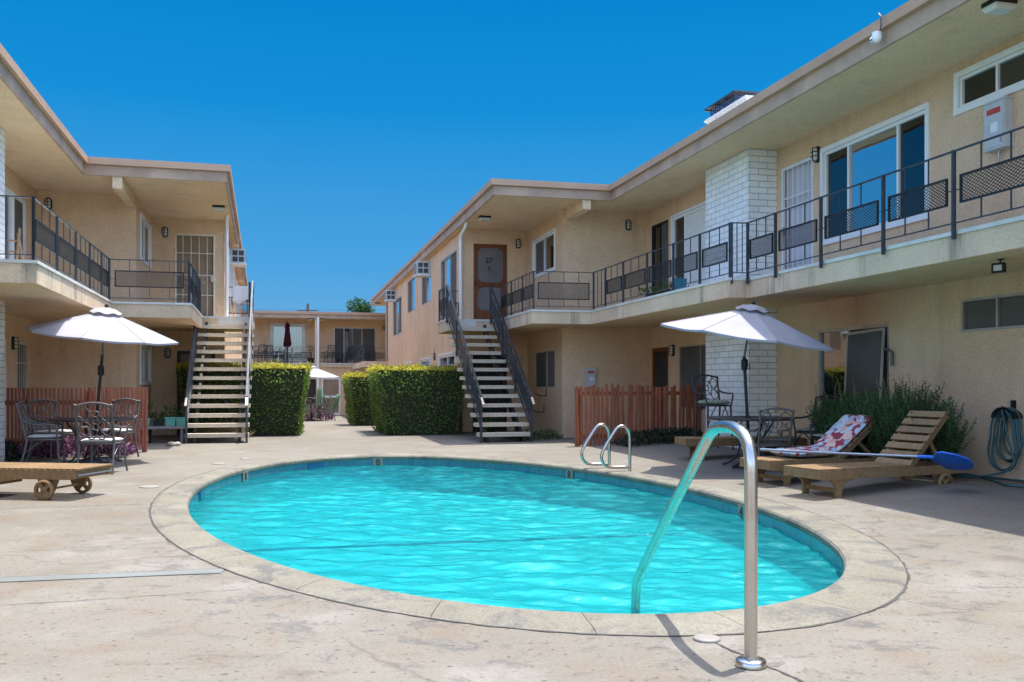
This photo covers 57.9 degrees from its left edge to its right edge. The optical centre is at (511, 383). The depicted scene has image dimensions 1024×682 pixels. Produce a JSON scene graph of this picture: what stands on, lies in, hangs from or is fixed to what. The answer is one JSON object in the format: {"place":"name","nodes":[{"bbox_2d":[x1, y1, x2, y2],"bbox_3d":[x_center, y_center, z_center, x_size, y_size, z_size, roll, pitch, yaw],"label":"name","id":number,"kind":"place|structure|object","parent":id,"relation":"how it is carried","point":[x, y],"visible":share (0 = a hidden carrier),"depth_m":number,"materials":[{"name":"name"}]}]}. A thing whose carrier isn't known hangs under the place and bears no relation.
{"place":"outdoors","nodes":[
{"label":"outdoors","id":0,"kind":"place"},
{"bbox_2d":[189,417,254,439],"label":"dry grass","id":1,"kind":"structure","parent":0,"point":[225,430],"depth_m":21.73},
{"bbox_2d":[242,310,385,415],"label":"apartment building","id":2,"kind":"structure","parent":0,"point":[342,331],"depth_m":50.97,"materials":[{"name":"beige paint"}]},
{"bbox_2d":[283,321,291,362],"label":"closed parasol","id":3,"kind":"object","parent":2,"relation":"on","point":[287,339],"visible":0.82,"depth_m":50.07,"materials":[{"name":"red fabric"}]},
{"bbox_2d":[270,323,304,362],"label":"window","id":4,"kind":"structure","parent":2,"relation":"in","point":[277,330],"depth_m":51.13,"materials":[{"name":"glass"}]},
{"bbox_2d":[306,379,315,407],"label":"door","id":5,"kind":"structure","parent":2,"relation":"in","point":[313,381],"depth_m":49.77,"materials":[{"name":"black metal"}]},
{"bbox_2d":[321,378,339,414],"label":"door","id":6,"kind":"structure","parent":2,"relation":"in","point":[329,386],"depth_m":50.04,"materials":[{"name":"white plastic"}]},
{"bbox_2d":[334,327,374,362],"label":"window","id":7,"kind":"structure","parent":2,"relation":"in","point":[343,337],"depth_m":52.06,"materials":[{"name":"glass"}]},
{"bbox_2d":[0,0,908,454],"label":"sky","id":8,"kind":"structure","parent":0,"point":[350,133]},
{"bbox_2d":[0,415,1023,681],"bbox_3d":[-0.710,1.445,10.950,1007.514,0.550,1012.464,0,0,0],"label":"pool deck","id":9,"kind":"structure","parent":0,"point":[954,613],"depth_m":5.30,"materials":[{"name":"concrete"}]},
{"bbox_2d":[4,440,25,461],"bbox_3d":[-8.802,1.130,15.968,0.854,0.362,1.734,0,0,-16],"label":"dark ground cover","id":10,"kind":"object","parent":9,"relation":"on","point":[9,449],"visible":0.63,"depth_m":15.76,"materials":[{"name":"green plant"}]},
{"bbox_2d":[15,400,65,462],"bbox_3d":[-7.347,0.781,14.435,0.640,1.046,0.614,0,0,-18],"label":"patio chair","id":11,"kind":"object","parent":9,"relation":"on","point":[24,417],"visible":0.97,"depth_m":14.27,"materials":[{"name":"grey metal"}]},
{"bbox_2d":[27,434,61,438],"bbox_3d":[-7.300,0.819,14.450,0.458,0.056,0.489,0,0,-18],"label":"seat cushion","id":12,"kind":"object","parent":11,"relation":"on","point":[37,436],"visible":0.97,"depth_m":14.26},
{"bbox_2d":[5,388,88,446],"bbox_3d":[-8.706,0.688,17.201,1.629,1.225,0.180,0,0,-15],"label":"slat fence","id":13,"kind":"object","parent":9,"relation":"on","point":[10,402],"visible":0.44,"depth_m":17.11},
{"bbox_2d":[27,399,79,460],"bbox_3d":[-7.894,0.781,15.923,0.640,1.046,0.614,0,0,28],"label":"patio chair","id":14,"kind":"object","parent":9,"relation":"on","point":[49,428],"visible":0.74,"depth_m":15.93,"materials":[{"name":"grey metal"}]},
{"bbox_2d":[0,462,112,499],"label":"sun lounger","id":15,"kind":"object","parent":9,"relation":"on","point":[48,476],"visible":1,"depth_m":10.39,"materials":[{"name":"brown wood"}]},
{"bbox_2d":[11,431,139,458],"bbox_3d":[-7.827,1.074,16.643,2.088,0.472,1.229,0,0,-15],"label":"purple ground cover","id":16,"kind":"object","parent":9,"relation":"on","point":[42,450],"visible":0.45,"depth_m":16.32,"materials":[{"name":"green plant"}]},
{"bbox_2d":[47,417,135,463],"bbox_3d":[-6.870,0.940,15.150,1.320,0.747,1.320,0,0,0],"label":"patio table","id":17,"kind":"object","parent":9,"relation":"on","point":[72,419],"visible":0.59,"depth_m":14.97,"materials":[{"name":"metal"}]},
{"bbox_2d":[73,402,128,474],"bbox_3d":[-5.997,0.781,13.501,0.614,1.046,0.640,0,0,-3],"label":"patio chair","id":18,"kind":"object","parent":9,"relation":"on","point":[90,428],"visible":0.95,"depth_m":13.30,"materials":[{"name":"grey metal"}]},
{"bbox_2d":[80,437,122,441],"bbox_3d":[-6.000,0.819,13.550,0.489,0.056,0.458,0,0,-3],"label":"seat cushion","id":19,"kind":"object","parent":18,"relation":"on","point":[103,440],"visible":0.79,"depth_m":13.35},
{"bbox_2d":[28,304,178,463],"bbox_3d":[-6.716,-0.006,15.228,2.169,2.616,2.187,0,0,14],"label":"parasol","id":20,"kind":"object","parent":9,"relation":"on","point":[105,324],"visible":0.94,"depth_m":14.78,"materials":[{"name":"fabric"}]},
{"bbox_2d":[0,568,224,581],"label":"drain strip","id":21,"kind":"object","parent":9,"relation":"on","point":[77,576],"visible":1,"depth_m":6.25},
{"bbox_2d":[92,398,140,458],"bbox_3d":[-6.970,0.781,16.298,0.614,1.046,0.640,0,0,12],"label":"patio chair","id":22,"kind":"object","parent":9,"relation":"on","point":[129,426],"visible":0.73,"depth_m":16.47,"materials":[{"name":"grey metal"}]},
{"bbox_2d":[89,387,147,451],"bbox_3d":[-7.414,0.682,17.467,1.021,1.235,0.180,0,0,-15],"label":"slat fence","id":23,"kind":"object","parent":9,"relation":"on","point":[115,393],"visible":0.49,"depth_m":17.42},
{"bbox_2d":[0,43,250,461],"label":"apartment building","id":24,"kind":"structure","parent":9,"relation":"on","point":[93,238],"depth_m":20.12,"materials":[{"name":"beige paint"}]},
{"bbox_2d":[5,186,13,258],"bbox_3d":[-9.559,-2.810,17.101,0.119,1.900,2.280,0,0,-15],"label":"window","id":25,"kind":"structure","parent":24,"relation":"in","point":[10,200],"depth_m":18.10,"materials":[{"name":"white plastic"}]},
{"bbox_2d":[7,228,23,259],"bbox_3d":[-8.673,-2.180,15.900,0.440,1.064,1.088,0,0,-17],"label":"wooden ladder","id":26,"kind":"object","parent":24,"relation":"on","point":[19,246],"visible":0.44,"depth_m":15.97,"materials":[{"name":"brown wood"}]},
{"bbox_2d":[14,193,25,259],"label":"door","id":27,"kind":"structure","parent":24,"relation":"in","point":[19,204],"depth_m":18.99,"materials":[{"name":"white plastic"}]},
{"bbox_2d":[15,342,27,437],"bbox_3d":[-10.044,0.215,18.850,0.122,2.130,0.970,0,0,-15],"label":"door","id":28,"kind":"structure","parent":24,"relation":"in","point":[19,353],"depth_m":18.95,"materials":[{"name":"paint"}]},
{"bbox_2d":[140,213,151,268],"bbox_3d":[-8.849,-3.405,22.264,0.119,1.070,1.980,0,0,-15],"label":"window","id":29,"kind":"structure","parent":24,"relation":"in","point":[145,232],"depth_m":22.64,"materials":[{"name":"white plastic"}]},
{"bbox_2d":[140,344,151,384],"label":"window","id":30,"kind":"structure","parent":24,"relation":"in","point":[145,350],"depth_m":22.65,"materials":[{"name":"glass"}]},
{"bbox_2d":[175,233,214,315],"bbox_3d":[-8.090,-2.755,23.623,0.980,2.130,0.170,0,0,-15],"label":"door","id":31,"kind":"structure","parent":24,"relation":"in","point":[199,249],"depth_m":23.68,"materials":[{"name":"paint"}]},
{"bbox_2d":[177,351,214,434],"bbox_3d":[-8.073,0.230,23.651,0.930,2.140,0.086,0,0,-15],"label":"door","id":32,"kind":"structure","parent":24,"relation":"in","point":[182,356],"depth_m":23.56,"materials":[{"name":"black metal"}]},
{"bbox_2d":[230,248,246,266],"bbox_3d":[-8.354,-3.822,28.094,0.560,0.475,0.680,0,0,-15],"label":"air conditioner","id":33,"kind":"object","parent":24,"relation":"attached to","point":[237,257],"visible":0.96,"depth_m":27.81,"materials":[{"name":"white plastic"}]},
{"bbox_2d":[233,286,247,303],"bbox_3d":[-7.079,-2.314,24.171,0.400,0.482,0.068,0,0,-15],"label":"laundry","id":34,"kind":"object","parent":24,"relation":"hanging from","point":[240,294],"visible":0.92,"depth_m":24.16,"materials":[{"name":"white fabric"}]},
{"bbox_2d":[137,425,184,442],"bbox_3d":[-7.753,1.115,20.410,1.100,0.370,0.350,0,0,-15],"label":"plant bench","id":35,"kind":"object","parent":9,"relation":"on","point":[181,428],"visible":0.5,"depth_m":20.32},
{"bbox_2d":[148,411,165,425],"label":"potted plant","id":36,"kind":"object","parent":35,"relation":"on","point":[156,422],"visible":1,"depth_m":20.33,"materials":[{"name":"green plant"}]},
{"bbox_2d":[162,404,180,425],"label":"potted plant","id":37,"kind":"object","parent":35,"relation":"on","point":[170,420],"visible":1,"depth_m":20.39,"materials":[{"name":"green plant"}]},
{"bbox_2d":[174,410,184,425],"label":"potted plant","id":38,"kind":"object","parent":35,"relation":"on","point":[180,420],"visible":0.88,"depth_m":20.44,"materials":[{"name":"green plant"}]},
{"bbox_2d":[184,281,254,443],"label":"staircase","id":39,"kind":"structure","parent":9,"relation":"on","point":[244,324],"depth_m":21.36,"materials":[{"name":"beige metal"}]},
{"bbox_2d":[174,359,312,435],"bbox_3d":[-6.918,0.357,24.126,3.384,2.015,3.367,0,0,-14],"label":"hedge","id":40,"kind":"object","parent":9,"relation":"on","point":[277,405],"visible":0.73,"depth_m":22.92,"materials":[{"name":"green plant"}]},
{"bbox_2d":[304,407,333,419],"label":"purple ground cover","id":41,"kind":"object","parent":9,"relation":"on","point":[330,416],"visible":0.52,"depth_m":42.71,"materials":[{"name":"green plant"}]},
{"bbox_2d":[306,365,338,420],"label":"parasol","id":42,"kind":"object","parent":9,"relation":"on","point":[317,373],"visible":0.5,"depth_m":41.23,"materials":[{"name":"fabric"}]},
{"bbox_2d":[306,386,339,417],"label":"cactus","id":43,"kind":"object","parent":9,"relation":"on","point":[319,393],"visible":0.53,"depth_m":46.42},
{"bbox_2d":[317,397,336,420],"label":"patio chair","id":44,"kind":"object","parent":9,"relation":"on","point":[330,405],"visible":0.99,"depth_m":40.69,"materials":[{"name":"grey metal"}]},
{"bbox_2d":[340,371,374,425],"bbox_3d":[-4.833,0.498,31.764,1.976,1.932,3.536,0,0,-14],"label":"hedge","id":45,"kind":"object","parent":9,"relation":"on","point":[357,399],"visible":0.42,"depth_m":30.25,"materials":[{"name":"green plant"}]},
{"bbox_2d":[345,296,375,312],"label":"tree","id":46,"kind":"object","parent":9,"relation":"on","point":[364,308],"visible":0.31,"depth_m":82.38,"materials":[{"name":"green plant"}]},
{"bbox_2d":[364,363,465,434],"bbox_3d":[-2.598,0.384,24.748,2.490,1.979,3.290,0,0,-14],"label":"hedge","id":47,"kind":"object","parent":9,"relation":"on","point":[415,399],"visible":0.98,"depth_m":23.45,"materials":[{"name":"green plant"}]},
{"bbox_2d":[444,284,534,442],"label":"staircase","id":48,"kind":"structure","parent":9,"relation":"on","point":[455,327],"depth_m":21.95,"materials":[{"name":"beige metal"}]},
{"bbox_2d":[467,407,522,431],"bbox_3d":[-0.454,0.901,22.844,1.592,0.797,1.552,0,0,0],"label":"spiky plant","id":49,"kind":"object","parent":9,"relation":"on","point":[490,429],"visible":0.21,"depth_m":22.82,"materials":[{"name":"green plant"}]},
{"bbox_2d":[0,439,1023,681],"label":"slab cracks","id":50,"kind":"object","parent":9,"relation":"on","point":[796,678],"visible":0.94,"depth_m":6.13,"materials":[{"name":"concrete"}]},
{"bbox_2d":[192,472,835,613],"bbox_3d":[-0.710,1.770,10.950,5.915,0.360,11.947,0,0,-18],"label":"pool basin","id":51,"kind":"object","parent":9,"relation":"in","point":[610,585],"visible":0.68,"depth_m":10.29,"materials":[{"name":"liquid"}]},
{"bbox_2d":[242,532,686,550],"bbox_3d":[-0.575,1.804,10.552,5.640,0.001,0.110,0,0,-13],"label":"pool floor line","id":52,"kind":"object","parent":51,"relation":"on","point":[452,542],"visible":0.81,"depth_m":10.51,"materials":[{"name":"blue tile"}]},
{"bbox_2d":[188,459,843,580],"bbox_3d":[-0.710,1.460,10.950,5.915,0.260,11.947,0,0,-18],"label":"pool tile band","id":53,"kind":"object","parent":51,"relation":"attached to","point":[786,532],"visible":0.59,"depth_m":13.27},
{"bbox_2d":[308,462,323,470],"bbox_3d":[-3.401,1.438,16.028,0.023,0.125,0.340,0,0,38],"label":"skimmer opening","id":54,"kind":"object","parent":53,"relation":"attached to","point":[315,466],"visible":0.93,"depth_m":16.01,"materials":[{"name":"blue plastic"}]},
{"bbox_2d":[151,453,906,635],"bbox_3d":[-0.710,1.326,10.950,6.621,0.080,12.863,0,0,-19],"label":"pool coping","id":55,"kind":"object","parent":9,"relation":"on","point":[874,575],"visible":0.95,"depth_m":6.08,"materials":[{"name":"concrete"}]},
{"bbox_2d":[148,464,910,635],"bbox_3d":[-0.713,1.296,10.953,6.669,0.001,12.900,0,0,-19],"label":"pool joint","id":56,"kind":"object","parent":55,"relation":"on","point":[883,605],"visible":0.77,"depth_m":5.53,"materials":[{"name":"concrete"}]},
{"bbox_2d":[502,428,563,440],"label":"weeds","id":57,"kind":"object","parent":9,"relation":"on","point":[552,435],"visible":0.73,"depth_m":21.23,"materials":[{"name":"green plant"}]},
{"bbox_2d":[580,423,610,465],"bbox_3d":[1.276,0.950,14.129,0.487,0.699,0.046,0,0,-13],"label":"ladder rail","id":58,"kind":"object","parent":9,"relation":"on","point":[587,441],"visible":0.94,"depth_m":14.12,"materials":[{"name":"silver metal"}]},
{"bbox_2d":[600,425,630,471],"bbox_3d":[1.526,0.950,13.609,0.487,0.699,0.046,0,0,-13],"label":"ladder rail","id":59,"kind":"object","parent":9,"relation":"on","point":[628,467],"visible":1,"depth_m":13.60,"materials":[{"name":"silver metal"}]},
{"bbox_2d":[575,384,700,446],"bbox_3d":[2.638,0.652,19.352,2.790,1.315,0.189,0,0,-14],"label":"slat fence","id":60,"kind":"object","parent":9,"relation":"on","point":[630,393],"visible":0.63,"depth_m":19.24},
{"bbox_2d":[611,425,703,446],"bbox_3d":[3.140,1.048,18.758,2.162,0.408,1.109,0,0,-15],"label":"dark ground cover","id":61,"kind":"object","parent":9,"relation":"on","point":[659,437],"visible":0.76,"depth_m":18.53,"materials":[{"name":"green plant"}]},
{"bbox_2d":[352,0,1023,479],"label":"apartment building","id":62,"kind":"structure","parent":9,"relation":"on","point":[896,212],"depth_m":15.30,"materials":[{"name":"beige paint"}]},
{"bbox_2d":[384,290,396,301],"bbox_3d":[-5.239,-3.803,40.105,0.560,0.475,0.680,0,0,-14],"label":"air conditioner","id":63,"kind":"object","parent":62,"relation":"attached to","point":[390,295],"visible":0.99,"depth_m":39.80,"materials":[{"name":"white plastic"}]},
{"bbox_2d":[393,296,400,335],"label":"window","id":64,"kind":"structure","parent":62,"relation":"in","point":[396,305],"depth_m":39.93,"materials":[{"name":"glass"}]},
{"bbox_2d":[408,278,415,313],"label":"window","id":65,"kind":"structure","parent":62,"relation":"in","point":[412,282],"depth_m":35.18,"materials":[{"name":"glass"}]},
{"bbox_2d":[413,261,430,277],"bbox_3d":[-2.955,-3.803,30.780,0.560,0.475,0.680,0,0,-14],"label":"air conditioner","id":66,"kind":"object","parent":62,"relation":"attached to","point":[422,269],"visible":1,"depth_m":30.48,"materials":[{"name":"white plastic"}]},
{"bbox_2d":[422,276,430,305],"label":"window","id":67,"kind":"structure","parent":62,"relation":"in","point":[426,282],"depth_m":31.71,"materials":[{"name":"glass"}]},
{"bbox_2d":[438,352,455,369],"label":"window","id":68,"kind":"structure","parent":62,"relation":"in","point":[444,359],"depth_m":27.52,"materials":[{"name":"white plastic"}]},
{"bbox_2d":[441,249,456,320],"bbox_3d":[-1.825,-2.760,27.196,0.080,2.020,2.700,0,0,-14],"label":"window","id":69,"kind":"structure","parent":62,"relation":"in","point":[449,264],"depth_m":26.93,"materials":[{"name":"glass"}]},
{"bbox_2d":[473,354,506,431],"bbox_3d":[-0.610,0.240,25.216,0.950,2.120,0.086,0,0,-14],"label":"door","id":70,"kind":"structure","parent":62,"relation":"in","point":[476,365],"depth_m":25.22,"materials":[{"name":"black metal"}]},
{"bbox_2d":[474,244,506,319],"bbox_3d":[-0.591,-2.745,25.177,0.930,2.110,0.090,0,0,-14],"label":"door","id":71,"kind":"structure","parent":62,"relation":"in","point":[490,260],"depth_m":25.18,"materials":[{"name":"brown wood"}]},
{"bbox_2d":[532,228,554,278],"bbox_3d":[0.847,-3.315,23.810,0.119,1.030,2.090,0,0,-14],"label":"window","id":72,"kind":"structure","parent":62,"relation":"in","point":[543,250],"depth_m":23.82,"materials":[{"name":"white plastic"}]},
{"bbox_2d":[535,350,554,386],"bbox_3d":[0.870,-0.370,23.800,0.080,0.920,1.920,0,0,-14],"label":"window","id":73,"kind":"structure","parent":62,"relation":"in","point":[544,361],"depth_m":23.83,"materials":[{"name":"glass"}]},
{"bbox_2d":[585,368,595,386],"bbox_3d":[1.894,-0.025,22.326,0.284,0.730,0.130,0,0,-14],"label":"fuse box","id":74,"kind":"object","parent":62,"relation":"attached to","point":[590,376],"visible":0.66,"depth_m":22.28,"materials":[{"name":"white plastic"}]},
{"bbox_2d":[587,370,594,385],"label":"door","id":75,"kind":"structure","parent":74,"relation":"in","point":[590,373],"depth_m":22.28,"materials":[{"name":"white plastic"}]},
{"bbox_2d":[652,220,667,293],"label":"door","id":76,"kind":"structure","parent":62,"relation":"in","point":[660,230],"depth_m":21.96,"materials":[{"name":"black glass"}]},
{"bbox_2d":[652,347,667,432],"bbox_3d":[3.530,0.225,21.816,0.086,2.150,0.960,0,0,-14],"label":"door","id":77,"kind":"structure","parent":62,"relation":"in","point":[659,355],"depth_m":21.89,"materials":[{"name":"metal"}]},
{"bbox_2d":[671,201,705,288],"bbox_3d":[3.933,-2.840,20.124,0.119,1.980,2.120,0,0,-14],"label":"sliding door","id":78,"kind":"structure","parent":62,"relation":"in","point":[685,224],"depth_m":20.31,"materials":[{"name":"white plastic"}]},
{"bbox_2d":[679,344,705,409],"bbox_3d":[3.992,-0.145,19.956,0.080,1.390,1.670,0,0,-14],"label":"window","id":79,"kind":"structure","parent":62,"relation":"in","point":[692,358],"depth_m":20.18,"materials":[{"name":"glass"}]},
{"bbox_2d":[782,157,813,269],"bbox_3d":[4.945,-2.750,15.955,0.170,2.120,1.000,0,0,-14],"label":"door","id":80,"kind":"structure","parent":62,"relation":"in","point":[799,175],"depth_m":16.04,"materials":[{"name":"grey paint"}]},
{"bbox_2d":[810,146,820,162],"bbox_3d":[5.023,-3.800,15.325,0.112,0.268,0.148,0,0,-14],"label":"wall lamp","id":81,"kind":"object","parent":62,"relation":"attached to","point":[815,156],"visible":1,"depth_m":15.28,"materials":[{"name":"black metal"}]},
{"bbox_2d":[818,323,888,411],"bbox_3d":[5.341,0.145,14.455,0.080,2.070,1.860,0,0,-14],"label":"window","id":82,"kind":"structure","parent":62,"relation":"in","point":[831,365],"depth_m":14.92,"materials":[{"name":"glass"}]},
{"bbox_2d":[844,327,884,407],"bbox_3d":[5.301,0.174,13.997,0.182,2.006,0.989,0,0,-14],"label":"insect screen","id":83,"kind":"object","parent":82,"relation":"attached to","point":[864,362],"visible":0.41,"depth_m":13.99,"materials":[{"name":"fabric"}]},
{"bbox_2d":[820,101,929,245],"bbox_3d":[5.440,-3.065,13.965,0.119,1.600,2.650,0,0,-14],"label":"window","id":84,"kind":"structure","parent":62,"relation":"in","point":[892,146],"depth_m":13.85,"materials":[{"name":"glass"}]},
{"bbox_2d":[869,13,882,43],"bbox_3d":[4.498,-4.399,11.444,0.155,0.362,0.182,0,0,26],"label":"security camera","id":85,"kind":"object","parent":62,"relation":"attached to","point":[876,37],"visible":1,"depth_m":11.41,"materials":[{"name":"white plastic"}]},
{"bbox_2d":[953,41,1023,115],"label":"window","id":86,"kind":"structure","parent":62,"relation":"in","point":[1005,76],"depth_m":11.63,"materials":[{"name":"white plastic"}]},
{"bbox_2d":[961,292,1023,331],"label":"window","id":87,"kind":"structure","parent":62,"relation":"in","point":[1005,311],"depth_m":11.60,"materials":[{"name":"glass"}]},
{"bbox_2d":[982,96,1014,169],"bbox_3d":[5.968,-3.055,11.366,0.160,0.850,0.364,0,0,-14],"label":"fuse box","id":88,"kind":"object","parent":62,"relation":"attached to","point":[998,115],"visible":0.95,"depth_m":11.28,"materials":[{"name":"white metal"}]},
{"bbox_2d":[984,101,1002,149],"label":"door","id":89,"kind":"structure","parent":88,"relation":"in","point":[993,114],"depth_m":11.35,"materials":[{"name":"white metal"}]},
{"bbox_2d":[991,259,1005,273],"bbox_3d":[5.298,-1.278,10.043,0.100,0.155,0.140,0,0,-34],"label":"floodlight","id":90,"kind":"object","parent":62,"relation":"attached to","point":[1000,267],"visible":1,"depth_m":10.01,"materials":[{"name":"black metal"}]},
{"bbox_2d":[981,0,1017,15],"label":"soffit light","id":91,"kind":"object","parent":62,"relation":"attached to","point":[998,7],"visible":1,"depth_m":10.10,"materials":[{"name":"white glass"}]},
{"bbox_2d":[991,400,1022,418],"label":"hose hanger","id":92,"kind":"object","parent":62,"relation":"attached to","point":[1014,415],"visible":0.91,"depth_m":11.19,"materials":[{"name":"black metal"}]},
{"bbox_2d":[950,405,1023,487],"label":"garden hose","id":93,"kind":"object","parent":92,"relation":"hanging from","point":[1016,427],"visible":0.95,"depth_m":11.18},
{"bbox_2d":[631,420,766,669],"bbox_3d":[0.978,0.970,5.143,0.140,1.580,1.923,0,0,-8],"label":"pool handrail","id":94,"kind":"object","parent":9,"relation":"on","point":[750,659],"visible":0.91,"depth_m":4.25,"materials":[{"name":"silver metal"}]},
{"bbox_2d":[693,634,720,642],"bbox_3d":[0.990,1.292,4.700,0.140,0.013,0.140,0,0,0],"label":"paving disc","id":95,"kind":"object","parent":9,"relation":"on","point":[706,638],"visible":1,"depth_m":4.67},
{"bbox_2d":[691,374,733,449],"bbox_3d":[3.607,0.511,16.646,0.590,1.362,0.615,0,0,-16],"label":"patio chair","id":96,"kind":"object","parent":9,"relation":"on","point":[704,394],"visible":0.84,"depth_m":16.76,"materials":[{"name":"metal"}]},
{"bbox_2d":[697,400,730,404],"bbox_3d":[3.620,0.332,16.600,0.480,0.084,0.460,0,0,-16],"label":"seat cushion","id":97,"kind":"object","parent":96,"relation":"on","point":[717,402],"visible":0.97,"depth_m":16.41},
{"bbox_2d":[675,436,807,459],"bbox_3d":[3.804,1.073,15.373,2.084,0.369,0.660,0,0,-7],"label":"sun lounger","id":98,"kind":"object","parent":9,"relation":"on","point":[691,442],"visible":0.34,"depth_m":15.13,"materials":[{"name":"brown wood"}]},
{"bbox_2d":[661,301,833,467],"bbox_3d":[3.525,-0.003,13.837,2.430,2.475,2.466,0,0,19],"label":"parasol","id":99,"kind":"object","parent":9,"relation":"on","point":[752,321],"visible":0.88,"depth_m":13.20,"materials":[{"name":"fabric"}]},
{"bbox_2d":[706,416,794,468],"bbox_3d":[3.550,0.873,13.800,1.280,0.747,1.280,0,0,0],"label":"patio table","id":100,"kind":"object","parent":9,"relation":"on","point":[743,418],"visible":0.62,"depth_m":13.63,"materials":[{"name":"metal"}]},
{"bbox_2d":[747,407,794,456],"bbox_3d":[3.603,0.784,12.906,0.543,0.926,0.566,0,0,-4],"label":"patio chair","id":101,"kind":"object","parent":9,"relation":"on","point":[758,445],"visible":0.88,"depth_m":12.72,"materials":[{"name":"grey metal"}]},
{"bbox_2d":[740,420,875,485],"bbox_3d":[4.060,0.884,12.132,2.184,0.806,0.640,0,0,-24],"label":"sun lounger","id":102,"kind":"object","parent":9,"relation":"on","point":[773,463],"visible":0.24,"depth_m":11.86,"materials":[{"name":"brown wood"}]},
{"bbox_2d":[771,415,873,456],"bbox_3d":[4.066,0.677,12.134,1.296,0.524,0.524,0,0,-24],"label":"lounger pad","id":103,"kind":"object","parent":102,"relation":"on","point":[843,432],"visible":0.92,"depth_m":12.11,"materials":[{"name":"fabric"}]},
{"bbox_2d":[793,395,840,446],"bbox_3d":[4.759,0.673,14.377,0.615,1.006,0.590,0,0,-35],"label":"patio chair","id":104,"kind":"object","parent":9,"relation":"on","point":[803,432],"visible":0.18,"depth_m":14.44,"materials":[{"name":"metal"}]},
{"bbox_2d":[810,400,857,444],"bbox_3d":[4.595,0.711,13.204,0.584,0.956,0.560,0,0,-5],"label":"patio chair","id":105,"kind":"object","parent":9,"relation":"on","point":[812,439],"visible":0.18,"depth_m":13.34,"materials":[{"name":"metal"}]},
{"bbox_2d":[784,410,966,497],"bbox_3d":[4.325,0.811,10.936,2.304,0.959,0.640,0,0,-24],"label":"sun lounger","id":106,"kind":"object","parent":9,"relation":"on","point":[838,476],"visible":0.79,"depth_m":10.88,"materials":[{"name":"brown wood"}]},
{"bbox_2d":[760,448,973,469],"bbox_3d":[4.035,0.857,10.790,2.431,0.241,0.493,0,0,31],"label":"pool net","id":107,"kind":"object","parent":106,"relation":"on","point":[950,461],"visible":1,"depth_m":10.38,"materials":[{"name":"blue plastic"}]},
{"bbox_2d":[916,474,1023,488],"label":"planting strip","id":108,"kind":"object","parent":9,"relation":"on","point":[979,481],"depth_m":11.04,"materials":[{"name":"soil"}]},
{"bbox_2d":[805,373,976,476],"bbox_3d":[5.019,0.514,12.678,1.213,1.324,3.318,0,0,-14],"label":"rosemary bush","id":109,"kind":"object","parent":108,"relation":"on","point":[889,418],"visible":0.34,"depth_m":12.02,"materials":[{"name":"green plant"}]},
{"bbox_2d":[191,465,840,613],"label":"water","id":110,"kind":"structure","parent":0,"point":[467,494],"depth_m":10.14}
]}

